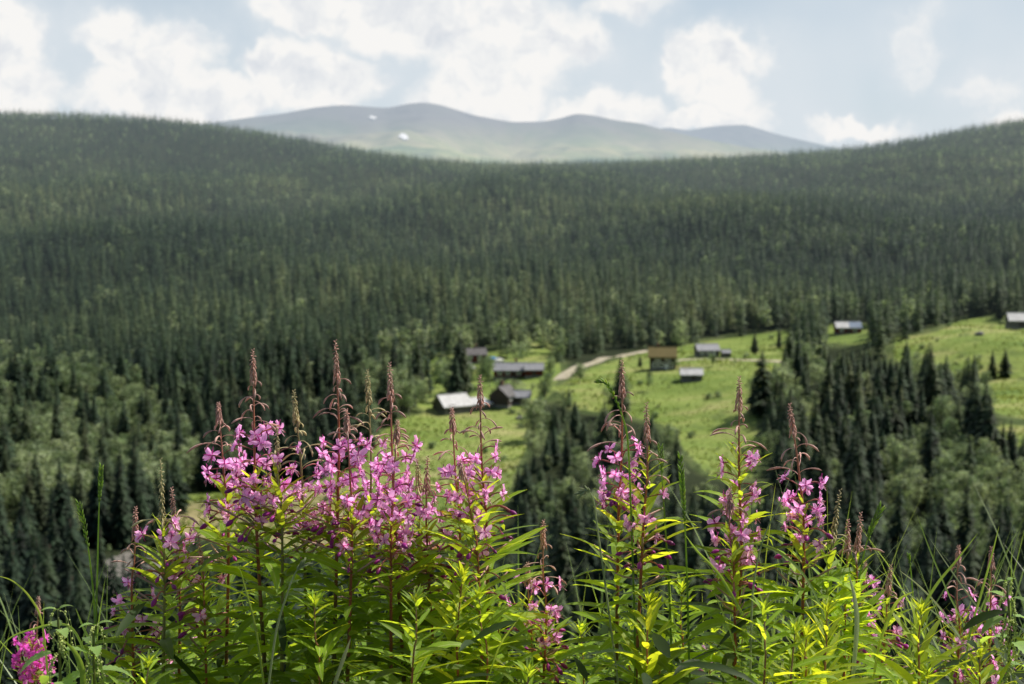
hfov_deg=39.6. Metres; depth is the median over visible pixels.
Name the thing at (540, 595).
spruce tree
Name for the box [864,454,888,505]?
spruce tree
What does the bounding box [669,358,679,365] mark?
birch tree
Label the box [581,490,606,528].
birch tree
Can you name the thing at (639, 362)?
spruce tree
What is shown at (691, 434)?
bush
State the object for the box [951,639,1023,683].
leafy shoot
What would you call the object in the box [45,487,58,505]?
birch tree
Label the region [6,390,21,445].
spruce tree
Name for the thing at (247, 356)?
spruce tree
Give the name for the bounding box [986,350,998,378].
spruce tree
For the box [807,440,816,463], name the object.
birch tree
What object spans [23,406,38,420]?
birch tree
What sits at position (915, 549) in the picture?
birch tree
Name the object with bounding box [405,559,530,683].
leafy shoot
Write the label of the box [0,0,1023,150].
sky
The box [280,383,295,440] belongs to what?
spruce tree
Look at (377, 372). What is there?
birch tree
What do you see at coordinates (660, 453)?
grass stalk
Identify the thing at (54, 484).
birch tree
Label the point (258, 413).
spruce tree
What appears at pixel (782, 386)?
spruce tree
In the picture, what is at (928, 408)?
birch tree
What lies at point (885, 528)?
birch tree
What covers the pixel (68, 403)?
birch tree
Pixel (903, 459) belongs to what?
birch tree
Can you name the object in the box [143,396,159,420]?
birch tree
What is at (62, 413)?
birch tree
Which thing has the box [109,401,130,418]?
birch tree
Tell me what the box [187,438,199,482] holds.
birch tree
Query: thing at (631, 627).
leafy shoot
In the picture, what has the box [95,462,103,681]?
grass stalk
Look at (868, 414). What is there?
birch tree
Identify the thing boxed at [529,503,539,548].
spruce tree
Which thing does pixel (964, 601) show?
spruce tree
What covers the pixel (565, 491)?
birch tree
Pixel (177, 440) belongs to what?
spruce tree
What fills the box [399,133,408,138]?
snow patch
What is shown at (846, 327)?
mountain cabin
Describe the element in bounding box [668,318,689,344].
birch tree
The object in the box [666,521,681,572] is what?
spruce tree
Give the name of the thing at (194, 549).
spruce tree
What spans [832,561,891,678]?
fireweed
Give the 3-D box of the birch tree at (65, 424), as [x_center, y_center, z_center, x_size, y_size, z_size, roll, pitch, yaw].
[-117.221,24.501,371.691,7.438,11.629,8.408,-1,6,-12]
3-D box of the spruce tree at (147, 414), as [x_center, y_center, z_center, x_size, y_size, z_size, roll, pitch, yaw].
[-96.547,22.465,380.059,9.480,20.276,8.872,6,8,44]
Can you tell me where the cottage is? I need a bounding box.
[492,358,524,380]
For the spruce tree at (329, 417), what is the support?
on the ground at (952, 345)
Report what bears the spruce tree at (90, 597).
on the ground at (952, 345)
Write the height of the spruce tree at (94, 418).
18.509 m
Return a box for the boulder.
[974,331,983,335]
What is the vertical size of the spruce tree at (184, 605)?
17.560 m
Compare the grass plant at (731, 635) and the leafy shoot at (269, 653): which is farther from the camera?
the leafy shoot at (269, 653)
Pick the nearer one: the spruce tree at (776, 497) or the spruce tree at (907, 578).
the spruce tree at (907, 578)
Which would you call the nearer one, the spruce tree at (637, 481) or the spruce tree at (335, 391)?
the spruce tree at (637, 481)
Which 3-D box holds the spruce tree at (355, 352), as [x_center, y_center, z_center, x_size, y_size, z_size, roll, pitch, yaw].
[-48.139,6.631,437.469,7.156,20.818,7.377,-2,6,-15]
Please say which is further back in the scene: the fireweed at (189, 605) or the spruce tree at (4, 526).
the spruce tree at (4, 526)
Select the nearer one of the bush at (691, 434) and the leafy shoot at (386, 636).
the leafy shoot at (386, 636)
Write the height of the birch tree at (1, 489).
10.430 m
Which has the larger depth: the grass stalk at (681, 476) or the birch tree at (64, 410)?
the birch tree at (64, 410)
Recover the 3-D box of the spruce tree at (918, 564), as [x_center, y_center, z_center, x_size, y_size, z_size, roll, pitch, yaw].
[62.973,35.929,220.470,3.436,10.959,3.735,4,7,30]
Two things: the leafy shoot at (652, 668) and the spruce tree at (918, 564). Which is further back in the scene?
the spruce tree at (918, 564)
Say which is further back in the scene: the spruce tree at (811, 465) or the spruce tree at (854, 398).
the spruce tree at (854, 398)
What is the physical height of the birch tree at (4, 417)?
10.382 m
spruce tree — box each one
[0,413,18,474]
[0,441,16,503]
[0,486,13,560]
[0,526,7,574]
[0,535,24,628]
[0,570,14,672]
[3,517,29,595]
[3,554,57,683]
[6,351,25,403]
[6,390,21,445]
[12,464,35,527]
[14,450,51,530]
[16,399,34,446]
[17,494,30,566]
[18,526,51,587]
[31,468,49,540]
[32,528,43,571]
[37,534,63,637]
[42,485,57,535]
[43,457,87,549]
[44,568,79,682]
[46,507,63,590]
[49,391,64,454]
[53,509,94,597]
[57,547,82,613]
[62,556,101,683]
[63,565,137,683]
[69,458,88,517]
[75,424,93,474]
[75,483,89,544]
[76,402,90,450]
[80,449,113,543]
[81,465,112,547]
[83,384,91,425]
[87,393,101,430]
[88,446,115,502]
[88,519,114,603]
[95,421,111,461]
[97,551,161,683]
[103,453,116,541]
[105,462,134,550]
[108,448,134,544]
[120,553,130,608]
[126,442,152,526]
[127,538,161,607]
[128,422,149,463]
[129,561,146,629]
[130,459,150,539]
[134,567,166,657]
[139,390,157,442]
[144,488,164,546]
[153,468,163,524]
[158,380,170,419]
[159,589,181,673]
[160,454,193,513]
[161,546,182,621]
[162,457,180,524]
[171,412,187,466]
[177,582,214,662]
[182,534,209,609]
[191,401,203,436]
[193,423,213,491]
[194,411,215,470]
[200,348,216,401]
[202,395,217,445]
[210,423,217,451]
[213,378,230,423]
[213,421,232,485]
[214,364,228,405]
[214,548,243,622]
[215,407,219,442]
[222,400,230,455]
[226,373,238,407]
[226,390,241,429]
[227,356,234,386]
[228,405,241,454]
[233,386,248,429]
[234,547,249,593]
[235,353,251,399]
[235,402,252,469]
[240,347,249,374]
[244,350,260,379]
[245,405,274,486]
[247,379,270,426]
[247,525,276,626]
[248,403,275,473]
[251,342,260,368]
[255,394,265,429]
[261,341,276,378]
[263,393,270,421]
[268,339,278,371]
[268,390,278,420]
[269,396,278,445]
[272,416,290,480]
[278,337,302,394]
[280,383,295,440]
[280,423,311,482]
[292,392,310,442]
[294,334,306,364]
[295,379,313,423]
[302,355,315,401]
[302,396,310,421]
[303,403,314,447]
[307,395,334,466]
[311,343,323,400]
[317,346,332,401]
[320,376,348,413]
[326,388,334,442]
[328,395,361,469]
[329,393,339,437]
[342,365,349,394]
[345,379,365,445]
[347,331,361,385]
[350,364,359,410]
[371,545,383,624]
[380,364,389,420]
[411,334,427,394]
[449,335,470,388]
[459,339,474,396]
[498,554,522,603]
[500,499,538,565]
[512,493,538,537]
[517,503,535,593]
[517,547,529,594]
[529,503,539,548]
[530,531,550,610]
[531,517,549,570]
[538,506,578,617]
[541,473,554,533]
[546,498,559,542]
[561,476,582,524]
[562,489,578,554]
[564,497,591,589]
[568,504,610,599]
[585,461,603,520]
[588,521,619,655]
[592,399,613,460]
[592,427,624,496]
[599,507,623,573]
[606,356,632,420]
[610,505,628,568]
[617,441,625,484]
[622,516,645,605]
[626,543,649,627]
[635,458,642,486]
[638,356,641,366]
[638,429,654,490]
[640,475,653,529]
[641,495,660,586]
[648,481,684,579]
[656,505,667,551]
[659,458,681,514]
[660,506,684,572]
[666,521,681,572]
[667,528,682,592]
[673,516,710,637]
[682,490,701,565]
[697,491,731,578]
[697,501,708,530]
[700,534,732,656]
[713,523,749,619]
[720,486,736,523]
[720,532,726,578]
[735,487,758,532]
[741,547,776,660]
[743,522,763,571]
[744,349,774,416]
[750,332,759,353]
[754,480,781,544]
[754,494,761,529]
[755,489,777,559]
[760,528,788,612]
[761,529,788,634]
[765,432,792,496]
[766,400,794,462]
[768,390,784,456]
[768,516,791,613]
[772,385,801,445]
[772,424,789,483]
[772,481,783,530]
[774,326,782,348]
[776,373,787,416]
[779,503,808,613]
[787,404,811,481]
[792,490,809,552]
[795,526,818,617]
[796,393,812,452]
[802,431,823,497]
[805,495,821,568]
[810,434,833,503]
[814,445,833,503]
[815,496,823,543]
[816,471,835,543]
[818,355,836,409]
[818,485,845,572]
[821,462,835,512]
[824,369,848,424]
[824,421,840,474]
[825,400,842,452]
[832,462,846,511]
[834,426,871,496]
[835,517,854,576]
[836,396,852,455]
[836,416,851,464]
[838,472,845,519]
[841,482,880,577]
[841,495,848,519]
[842,360,854,413]
[842,460,865,511]
[843,431,871,497]
[844,411,885,474]
[847,359,867,412]
[848,369,864,418]
[849,390,867,441]
[854,477,870,545]
[854,525,871,594]
[855,420,861,449]
[861,480,883,556]
[863,541,879,611]
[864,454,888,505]
[865,428,887,492]
[867,400,878,449]
[867,474,888,535]
[869,528,894,651]
[871,482,884,544]
[874,464,887,523]
[877,485,915,585]
[878,387,904,442]
[880,534,925,643]
[881,551,912,665]
[894,395,907,440]
[909,516,915,554]
[909,541,921,586]
[909,569,925,610]
[912,408,945,493]
[912,499,944,577]
[917,344,946,414]
[918,522,933,585]
[918,536,940,591]
[919,533,956,624]
[919,548,934,614]
[920,434,937,507]
[922,537,977,657]
[923,485,932,528]
[929,496,955,555]
[937,565,967,660]
[944,532,956,570]
[954,481,983,589]
[956,377,983,440]
[958,437,979,505]
[961,385,983,448]
[963,354,982,405]
[963,546,983,627]
[966,379,999,448]
[973,395,1003,474]
[974,501,1015,605]
[978,494,994,543]
[978,572,994,658]
[981,559,1013,674]
[981,568,998,602]
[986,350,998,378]
[995,296,1005,318]
[995,492,1018,566]
[995,506,1022,602]
[996,349,1013,378]
[996,421,1009,476]
[1000,558,1023,682]
[1014,512,1023,577]
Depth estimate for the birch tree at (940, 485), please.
279.88 m
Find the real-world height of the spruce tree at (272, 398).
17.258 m
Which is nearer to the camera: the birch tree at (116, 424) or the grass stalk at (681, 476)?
the grass stalk at (681, 476)
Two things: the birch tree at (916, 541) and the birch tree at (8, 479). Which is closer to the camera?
the birch tree at (916, 541)
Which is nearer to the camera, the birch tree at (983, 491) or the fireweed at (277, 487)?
the fireweed at (277, 487)
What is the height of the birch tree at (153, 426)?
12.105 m
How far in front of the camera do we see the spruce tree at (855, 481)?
257.54 m
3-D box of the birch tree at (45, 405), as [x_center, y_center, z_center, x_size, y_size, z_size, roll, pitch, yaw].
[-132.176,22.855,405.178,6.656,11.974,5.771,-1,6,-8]
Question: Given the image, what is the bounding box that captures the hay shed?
[679,368,703,382]
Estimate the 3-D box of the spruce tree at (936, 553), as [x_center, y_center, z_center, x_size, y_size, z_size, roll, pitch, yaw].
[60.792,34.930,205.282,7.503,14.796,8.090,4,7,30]
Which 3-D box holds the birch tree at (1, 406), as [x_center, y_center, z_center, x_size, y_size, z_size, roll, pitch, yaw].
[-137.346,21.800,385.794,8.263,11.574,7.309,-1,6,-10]
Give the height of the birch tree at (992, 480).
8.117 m
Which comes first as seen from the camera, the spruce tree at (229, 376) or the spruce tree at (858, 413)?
the spruce tree at (858, 413)
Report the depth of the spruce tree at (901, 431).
341.44 m
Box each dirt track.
[553,350,647,379]
[677,359,831,366]
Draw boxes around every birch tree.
[0,379,15,404]
[0,403,14,419]
[0,468,42,504]
[0,474,10,509]
[1,413,16,426]
[1,427,20,445]
[3,522,13,542]
[5,408,22,423]
[8,451,32,472]
[8,470,48,505]
[9,487,24,517]
[11,471,22,488]
[12,457,21,471]
[13,443,25,456]
[13,450,26,473]
[15,438,47,460]
[19,452,46,475]
[21,415,47,443]
[22,421,59,451]
[22,451,49,468]
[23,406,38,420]
[27,443,64,459]
[31,449,57,463]
[32,400,52,417]
[36,402,58,416]
[36,412,62,440]
[41,458,66,480]
[43,464,65,487]
[44,473,75,502]
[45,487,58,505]
[49,416,75,442]
[49,438,78,459]
[52,450,73,469]
[52,497,81,529]
[53,469,94,498]
[56,472,89,497]
[57,410,80,432]
[57,431,80,448]
[61,397,77,412]
[61,408,75,427]
[61,432,80,450]
[62,464,76,474]
[64,460,92,471]
[66,420,79,430]
[68,399,79,413]
[70,450,81,462]
[75,363,95,381]
[75,433,110,455]
[78,446,96,457]
[88,425,105,450]
[88,456,100,468]
[96,399,104,410]
[98,409,113,432]
[100,397,117,431]
[106,443,121,458]
[107,437,124,455]
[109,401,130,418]
[110,414,124,435]
[110,454,128,473]
[111,437,126,450]
[113,407,131,421]
[117,445,131,458]
[117,453,129,475]
[118,385,140,410]
[126,451,153,471]
[127,364,144,382]
[127,421,161,445]
[128,390,150,407]
[128,427,144,445]
[129,396,139,416]
[129,414,142,439]
[130,372,143,389]
[136,388,157,401]
[141,461,165,498]
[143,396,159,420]
[146,412,160,427]
[149,468,163,491]
[152,442,179,468]
[153,428,179,456]
[154,398,184,423]
[159,429,185,444]
[159,455,182,472]
[161,435,174,451]
[163,458,186,482]
[170,445,196,489]
[175,422,192,446]
[176,414,192,433]
[179,455,195,492]
[185,433,200,457]
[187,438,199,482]
[191,452,201,474]
[224,442,248,480]
[226,430,245,458]
[308,398,322,421]
[350,361,365,384]
[355,371,374,392]
[357,401,379,423]
[364,359,377,379]
[374,365,390,379]
[388,374,397,393]
[391,379,413,413]
[397,369,415,384]
[397,379,410,410]
[400,378,415,416]
[479,355,495,387]
[515,398,547,436]
[521,404,543,439]
[529,478,571,511]
[536,512,552,536]
[537,373,553,405]
[543,499,564,525]
[547,482,581,513]
[554,477,583,505]
[567,454,592,489]
[571,362,586,383]
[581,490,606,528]
[585,473,618,521]
[593,411,615,437]
[593,479,618,523]
[601,384,616,407]
[606,464,622,490]
[615,440,632,470]
[625,379,632,400]
[644,450,671,486]
[646,371,653,390]
[651,503,663,525]
[654,513,668,527]
[656,486,678,514]
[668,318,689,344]
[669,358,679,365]
[680,508,703,536]
[708,354,716,366]
[744,378,776,390]
[756,430,779,467]
[760,374,779,396]
[774,362,796,382]
[775,387,796,406]
[777,369,794,391]
[784,384,804,402]
[798,398,816,428]
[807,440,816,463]
[816,368,833,393]
[827,461,842,487]
[830,415,854,432]
[830,459,838,479]
[849,409,870,433]
[857,551,882,595]
[879,434,901,467]
[880,440,914,479]
[881,520,914,542]
[884,474,901,503]
[884,530,921,563]
[886,499,915,528]
[888,473,917,512]
[891,448,915,477]
[891,453,911,475]
[900,464,936,503]
[901,438,921,466]
[906,466,925,503]
[906,543,921,569]
[907,424,919,440]
[911,423,928,460]
[914,517,927,537]
[915,522,926,535]
[922,430,942,448]
[924,405,940,428]
[927,476,959,514]
[930,395,953,433]
[930,452,978,491]
[933,459,953,479]
[935,471,954,501]
[937,417,969,448]
[937,448,948,473]
[939,437,954,452]
[939,490,960,516]
[942,492,973,528]
[944,402,965,426]
[944,460,964,495]
[944,499,967,528]
[946,447,973,481]
[947,513,984,550]
[948,434,975,451]
[950,441,979,471]
[950,470,972,500]
[957,474,985,511]
[959,382,990,398]
[963,504,994,526]
[969,482,997,520]
[971,448,1001,477]
[971,465,996,499]
[972,447,987,470]
[972,521,989,554]
[974,538,993,570]
[977,437,1001,468]
[980,384,996,405]
[984,472,998,500]
[990,476,1022,507]
[994,455,1023,493]
[994,489,1021,523]
[995,502,1022,533]
[1012,501,1023,539]
[1015,476,1023,513]
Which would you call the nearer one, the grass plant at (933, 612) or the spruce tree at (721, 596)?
the grass plant at (933, 612)
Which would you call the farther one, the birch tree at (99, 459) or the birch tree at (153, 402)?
the birch tree at (153, 402)
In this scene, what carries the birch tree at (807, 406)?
on the ground at (952, 345)
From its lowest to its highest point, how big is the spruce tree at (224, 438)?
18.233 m
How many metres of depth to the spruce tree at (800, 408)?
346.24 m
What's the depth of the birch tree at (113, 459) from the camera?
328.27 m
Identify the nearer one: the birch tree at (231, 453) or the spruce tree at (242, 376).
the birch tree at (231, 453)
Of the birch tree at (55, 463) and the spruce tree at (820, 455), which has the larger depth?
the birch tree at (55, 463)
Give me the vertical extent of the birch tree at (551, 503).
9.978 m
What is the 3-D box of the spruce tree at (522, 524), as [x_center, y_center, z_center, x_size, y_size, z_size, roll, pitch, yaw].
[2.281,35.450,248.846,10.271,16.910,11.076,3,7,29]
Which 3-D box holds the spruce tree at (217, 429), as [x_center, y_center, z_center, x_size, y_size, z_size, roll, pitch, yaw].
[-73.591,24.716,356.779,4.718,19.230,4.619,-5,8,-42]
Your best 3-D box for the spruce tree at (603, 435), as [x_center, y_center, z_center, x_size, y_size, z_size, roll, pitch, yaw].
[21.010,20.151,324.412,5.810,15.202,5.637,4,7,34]
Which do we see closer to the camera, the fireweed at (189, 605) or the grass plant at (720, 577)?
the grass plant at (720, 577)
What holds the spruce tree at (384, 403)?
on the ground at (952, 345)
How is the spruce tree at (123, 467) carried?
on the ground at (952, 345)
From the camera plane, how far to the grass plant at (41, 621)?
1.89 m
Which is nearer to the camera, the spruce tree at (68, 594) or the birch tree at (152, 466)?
the spruce tree at (68, 594)
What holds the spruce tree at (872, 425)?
on the ground at (952, 345)
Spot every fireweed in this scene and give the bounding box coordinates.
[8,596,56,683]
[74,506,191,683]
[83,458,232,683]
[105,487,253,683]
[133,532,264,683]
[161,402,291,683]
[184,348,326,683]
[213,424,342,683]
[236,389,368,679]
[271,339,398,683]
[287,409,409,683]
[297,369,430,682]
[315,419,440,680]
[331,362,454,683]
[360,458,473,683]
[383,455,496,681]
[393,407,526,683]
[413,458,553,683]
[428,375,555,683]
[500,562,580,683]
[508,519,603,683]
[555,359,695,683]
[574,402,715,683]
[666,487,800,683]
[667,376,810,683]
[732,403,872,678]
[760,489,890,682]
[779,519,899,679]
[796,512,916,683]
[827,564,934,683]
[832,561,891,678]
[900,545,998,683]
[941,546,1023,683]
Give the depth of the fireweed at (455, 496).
1.96 m
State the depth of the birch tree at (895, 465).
309.13 m
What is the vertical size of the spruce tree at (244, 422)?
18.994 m
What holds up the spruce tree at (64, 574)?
on the ground at (952, 345)
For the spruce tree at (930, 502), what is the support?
on the ground at (952, 345)
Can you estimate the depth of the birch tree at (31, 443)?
335.89 m
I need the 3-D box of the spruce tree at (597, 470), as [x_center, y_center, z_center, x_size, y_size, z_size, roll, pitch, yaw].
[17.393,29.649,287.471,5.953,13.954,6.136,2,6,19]
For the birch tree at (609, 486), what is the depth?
279.65 m
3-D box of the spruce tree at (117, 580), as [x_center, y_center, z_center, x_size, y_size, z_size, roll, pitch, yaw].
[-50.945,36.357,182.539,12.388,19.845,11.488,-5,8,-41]
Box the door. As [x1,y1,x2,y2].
[1019,321,1023,326]
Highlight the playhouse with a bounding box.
[720,349,731,357]
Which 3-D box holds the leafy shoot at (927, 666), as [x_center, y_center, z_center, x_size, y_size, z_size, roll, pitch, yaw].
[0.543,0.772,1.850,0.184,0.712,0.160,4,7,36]
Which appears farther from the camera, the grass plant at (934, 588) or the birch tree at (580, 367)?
the birch tree at (580, 367)
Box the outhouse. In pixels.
[523,362,543,378]
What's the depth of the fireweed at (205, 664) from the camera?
1.97 m
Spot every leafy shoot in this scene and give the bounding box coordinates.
[107,649,176,683]
[165,624,214,677]
[171,582,235,682]
[211,592,313,680]
[215,605,245,676]
[232,586,303,680]
[249,587,372,683]
[303,614,353,681]
[341,584,491,683]
[350,622,395,680]
[355,581,451,682]
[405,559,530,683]
[420,582,545,683]
[441,584,554,683]
[513,657,547,683]
[545,643,585,683]
[550,618,614,683]
[571,611,653,683]
[587,585,709,683]
[602,619,645,671]
[628,627,684,677]
[641,573,737,683]
[684,626,725,683]
[703,613,759,683]
[712,615,841,683]
[720,594,823,683]
[755,618,878,683]
[758,596,886,683]
[833,648,872,678]
[866,597,988,683]
[885,676,916,683]
[898,662,943,683]
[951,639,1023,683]
[1001,651,1022,683]
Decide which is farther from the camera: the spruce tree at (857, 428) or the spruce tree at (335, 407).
the spruce tree at (335, 407)
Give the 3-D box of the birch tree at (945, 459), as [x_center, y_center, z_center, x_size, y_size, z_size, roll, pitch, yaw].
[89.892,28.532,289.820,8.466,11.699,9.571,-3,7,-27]
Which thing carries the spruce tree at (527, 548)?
on the ground at (952, 345)
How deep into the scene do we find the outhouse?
490.24 m
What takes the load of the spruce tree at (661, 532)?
on the ground at (952, 345)
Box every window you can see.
[652,362,656,367]
[659,362,663,367]
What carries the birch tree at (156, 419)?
on the ground at (952, 345)
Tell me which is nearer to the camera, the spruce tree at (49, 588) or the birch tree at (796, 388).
the spruce tree at (49, 588)
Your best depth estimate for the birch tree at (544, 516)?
270.56 m
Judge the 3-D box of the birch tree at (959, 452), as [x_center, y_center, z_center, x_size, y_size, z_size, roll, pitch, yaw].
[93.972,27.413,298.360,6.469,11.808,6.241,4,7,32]
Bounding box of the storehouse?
[513,389,531,404]
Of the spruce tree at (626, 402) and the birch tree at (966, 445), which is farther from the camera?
the spruce tree at (626, 402)
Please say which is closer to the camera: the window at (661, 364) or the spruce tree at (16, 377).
the spruce tree at (16, 377)
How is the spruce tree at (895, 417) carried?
on the ground at (952, 345)
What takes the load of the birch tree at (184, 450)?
on the ground at (952, 345)
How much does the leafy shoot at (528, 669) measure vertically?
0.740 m
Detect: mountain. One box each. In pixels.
[200,103,805,168]
[662,125,842,154]
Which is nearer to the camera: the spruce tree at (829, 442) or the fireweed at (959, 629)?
the fireweed at (959, 629)
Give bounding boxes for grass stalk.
[75,499,94,625]
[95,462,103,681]
[268,558,311,683]
[573,486,618,683]
[594,378,635,683]
[657,442,672,671]
[677,452,690,681]
[749,471,794,673]
[851,501,884,671]
[907,553,915,678]
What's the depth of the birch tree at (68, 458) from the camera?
320.17 m
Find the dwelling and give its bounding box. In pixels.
[693,343,720,357]
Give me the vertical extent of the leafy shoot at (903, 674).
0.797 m
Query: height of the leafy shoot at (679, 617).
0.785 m
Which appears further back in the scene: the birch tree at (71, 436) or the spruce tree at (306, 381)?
the spruce tree at (306, 381)
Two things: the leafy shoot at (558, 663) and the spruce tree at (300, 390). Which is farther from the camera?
the spruce tree at (300, 390)
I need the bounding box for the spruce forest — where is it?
[0,107,1023,683]
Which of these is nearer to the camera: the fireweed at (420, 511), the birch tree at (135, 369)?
the fireweed at (420, 511)
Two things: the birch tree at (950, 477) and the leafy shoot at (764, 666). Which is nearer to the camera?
the leafy shoot at (764, 666)
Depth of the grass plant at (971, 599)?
1.95 m
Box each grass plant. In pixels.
[0,576,48,683]
[0,623,96,683]
[64,640,85,683]
[76,610,106,683]
[238,564,264,683]
[333,639,350,683]
[486,614,521,683]
[685,535,743,614]
[715,596,745,683]
[728,542,830,628]
[761,484,775,681]
[827,503,827,591]
[849,576,858,677]
[872,591,913,679]
[883,573,965,648]
[899,570,959,636]
[907,533,977,652]
[918,518,973,676]
[932,542,1011,683]
[963,528,998,682]
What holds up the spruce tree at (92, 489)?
on the ground at (952, 345)
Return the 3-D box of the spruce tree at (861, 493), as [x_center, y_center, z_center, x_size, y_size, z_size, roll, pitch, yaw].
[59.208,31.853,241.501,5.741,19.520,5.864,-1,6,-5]
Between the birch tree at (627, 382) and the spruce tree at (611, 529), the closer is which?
the spruce tree at (611, 529)
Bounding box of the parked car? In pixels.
[494,358,504,361]
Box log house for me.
[488,381,514,408]
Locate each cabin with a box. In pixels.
[463,344,487,363]
[833,321,861,335]
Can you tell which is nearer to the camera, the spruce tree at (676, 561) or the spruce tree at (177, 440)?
the spruce tree at (676, 561)
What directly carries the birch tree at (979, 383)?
on the ground at (952, 345)
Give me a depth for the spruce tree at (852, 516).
227.75 m
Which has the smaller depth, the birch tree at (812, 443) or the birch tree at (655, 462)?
the birch tree at (655, 462)
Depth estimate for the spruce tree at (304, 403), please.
367.83 m
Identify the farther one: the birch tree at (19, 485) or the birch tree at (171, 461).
the birch tree at (171, 461)
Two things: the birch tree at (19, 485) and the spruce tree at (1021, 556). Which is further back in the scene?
the birch tree at (19, 485)
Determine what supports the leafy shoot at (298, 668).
on the ground at (952, 345)
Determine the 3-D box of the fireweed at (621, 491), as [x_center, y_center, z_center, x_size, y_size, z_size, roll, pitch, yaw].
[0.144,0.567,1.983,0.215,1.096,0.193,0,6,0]
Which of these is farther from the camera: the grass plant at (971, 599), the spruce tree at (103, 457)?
the spruce tree at (103, 457)
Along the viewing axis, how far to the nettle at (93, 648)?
1.79 m
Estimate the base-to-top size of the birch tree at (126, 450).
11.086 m
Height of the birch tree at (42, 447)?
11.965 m
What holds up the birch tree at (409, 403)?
on the ground at (952, 345)
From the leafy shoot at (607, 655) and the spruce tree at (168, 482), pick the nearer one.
the leafy shoot at (607, 655)
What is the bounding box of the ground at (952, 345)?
[0,117,1023,683]
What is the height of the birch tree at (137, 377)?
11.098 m
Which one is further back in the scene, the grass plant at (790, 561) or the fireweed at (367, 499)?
the fireweed at (367, 499)
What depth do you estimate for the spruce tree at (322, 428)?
348.43 m
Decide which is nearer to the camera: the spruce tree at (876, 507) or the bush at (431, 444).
the spruce tree at (876, 507)
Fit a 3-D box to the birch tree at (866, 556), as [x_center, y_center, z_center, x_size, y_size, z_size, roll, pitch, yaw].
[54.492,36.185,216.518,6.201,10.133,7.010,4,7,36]
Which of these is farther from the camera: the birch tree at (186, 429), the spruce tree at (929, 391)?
the birch tree at (186, 429)
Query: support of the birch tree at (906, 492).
on the ground at (952, 345)
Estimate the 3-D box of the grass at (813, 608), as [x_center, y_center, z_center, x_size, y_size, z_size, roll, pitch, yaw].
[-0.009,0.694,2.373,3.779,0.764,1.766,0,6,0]
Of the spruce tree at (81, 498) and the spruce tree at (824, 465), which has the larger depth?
the spruce tree at (824, 465)
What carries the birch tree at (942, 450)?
on the ground at (952, 345)
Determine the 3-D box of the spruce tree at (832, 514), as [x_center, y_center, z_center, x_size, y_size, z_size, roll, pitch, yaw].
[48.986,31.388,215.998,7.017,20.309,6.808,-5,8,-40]
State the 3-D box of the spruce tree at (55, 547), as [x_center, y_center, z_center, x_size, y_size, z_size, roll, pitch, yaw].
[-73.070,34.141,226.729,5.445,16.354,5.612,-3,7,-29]
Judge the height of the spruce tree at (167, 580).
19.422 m
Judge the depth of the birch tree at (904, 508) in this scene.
269.31 m
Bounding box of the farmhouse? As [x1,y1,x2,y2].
[648,343,676,371]
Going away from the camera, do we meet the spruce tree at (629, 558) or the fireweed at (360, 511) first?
the fireweed at (360, 511)
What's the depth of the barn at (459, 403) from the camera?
421.15 m
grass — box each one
[0,466,1023,683]
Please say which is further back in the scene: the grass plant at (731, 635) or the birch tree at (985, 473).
the birch tree at (985, 473)
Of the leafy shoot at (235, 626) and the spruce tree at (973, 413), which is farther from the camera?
the spruce tree at (973, 413)
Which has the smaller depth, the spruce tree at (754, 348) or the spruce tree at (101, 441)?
the spruce tree at (101, 441)
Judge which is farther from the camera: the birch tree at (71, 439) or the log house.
the log house
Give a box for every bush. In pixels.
[428,442,436,447]
[652,411,658,417]
[687,431,696,437]
[705,393,713,398]
[714,392,722,396]
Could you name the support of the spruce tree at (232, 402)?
on the ground at (952, 345)
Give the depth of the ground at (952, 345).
503.92 m
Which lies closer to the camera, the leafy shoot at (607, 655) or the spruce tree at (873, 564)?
the leafy shoot at (607, 655)
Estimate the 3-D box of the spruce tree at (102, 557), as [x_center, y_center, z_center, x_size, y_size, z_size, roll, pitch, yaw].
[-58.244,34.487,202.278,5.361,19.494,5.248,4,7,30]
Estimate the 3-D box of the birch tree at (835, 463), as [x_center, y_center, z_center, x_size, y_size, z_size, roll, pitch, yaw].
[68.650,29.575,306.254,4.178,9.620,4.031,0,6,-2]
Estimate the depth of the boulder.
500.88 m
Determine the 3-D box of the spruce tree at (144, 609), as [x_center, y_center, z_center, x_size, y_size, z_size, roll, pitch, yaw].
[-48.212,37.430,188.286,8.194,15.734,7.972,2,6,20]
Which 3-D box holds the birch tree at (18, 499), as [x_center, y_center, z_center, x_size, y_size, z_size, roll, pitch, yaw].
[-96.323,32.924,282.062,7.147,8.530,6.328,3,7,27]
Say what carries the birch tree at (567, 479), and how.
on the ground at (952, 345)
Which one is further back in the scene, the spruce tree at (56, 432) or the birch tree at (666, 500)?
the spruce tree at (56, 432)
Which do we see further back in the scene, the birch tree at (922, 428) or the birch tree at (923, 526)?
the birch tree at (922, 428)
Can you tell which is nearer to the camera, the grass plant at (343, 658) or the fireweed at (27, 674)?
the grass plant at (343, 658)
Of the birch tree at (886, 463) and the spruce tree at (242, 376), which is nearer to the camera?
the birch tree at (886, 463)
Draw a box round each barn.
[430,392,492,415]
[1004,312,1023,329]
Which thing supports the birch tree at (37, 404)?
on the ground at (952, 345)
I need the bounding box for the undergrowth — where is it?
[63,602,1023,683]
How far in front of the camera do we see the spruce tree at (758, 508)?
256.20 m
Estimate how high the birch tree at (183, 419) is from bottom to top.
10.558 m
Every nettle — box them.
[20,604,96,683]
[62,620,136,683]
[975,577,1023,683]
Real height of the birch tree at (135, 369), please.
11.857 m
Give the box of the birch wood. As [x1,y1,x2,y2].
[0,111,1023,644]
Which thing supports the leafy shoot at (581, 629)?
on the ground at (952, 345)
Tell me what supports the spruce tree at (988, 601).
on the ground at (952, 345)
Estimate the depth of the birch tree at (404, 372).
432.11 m

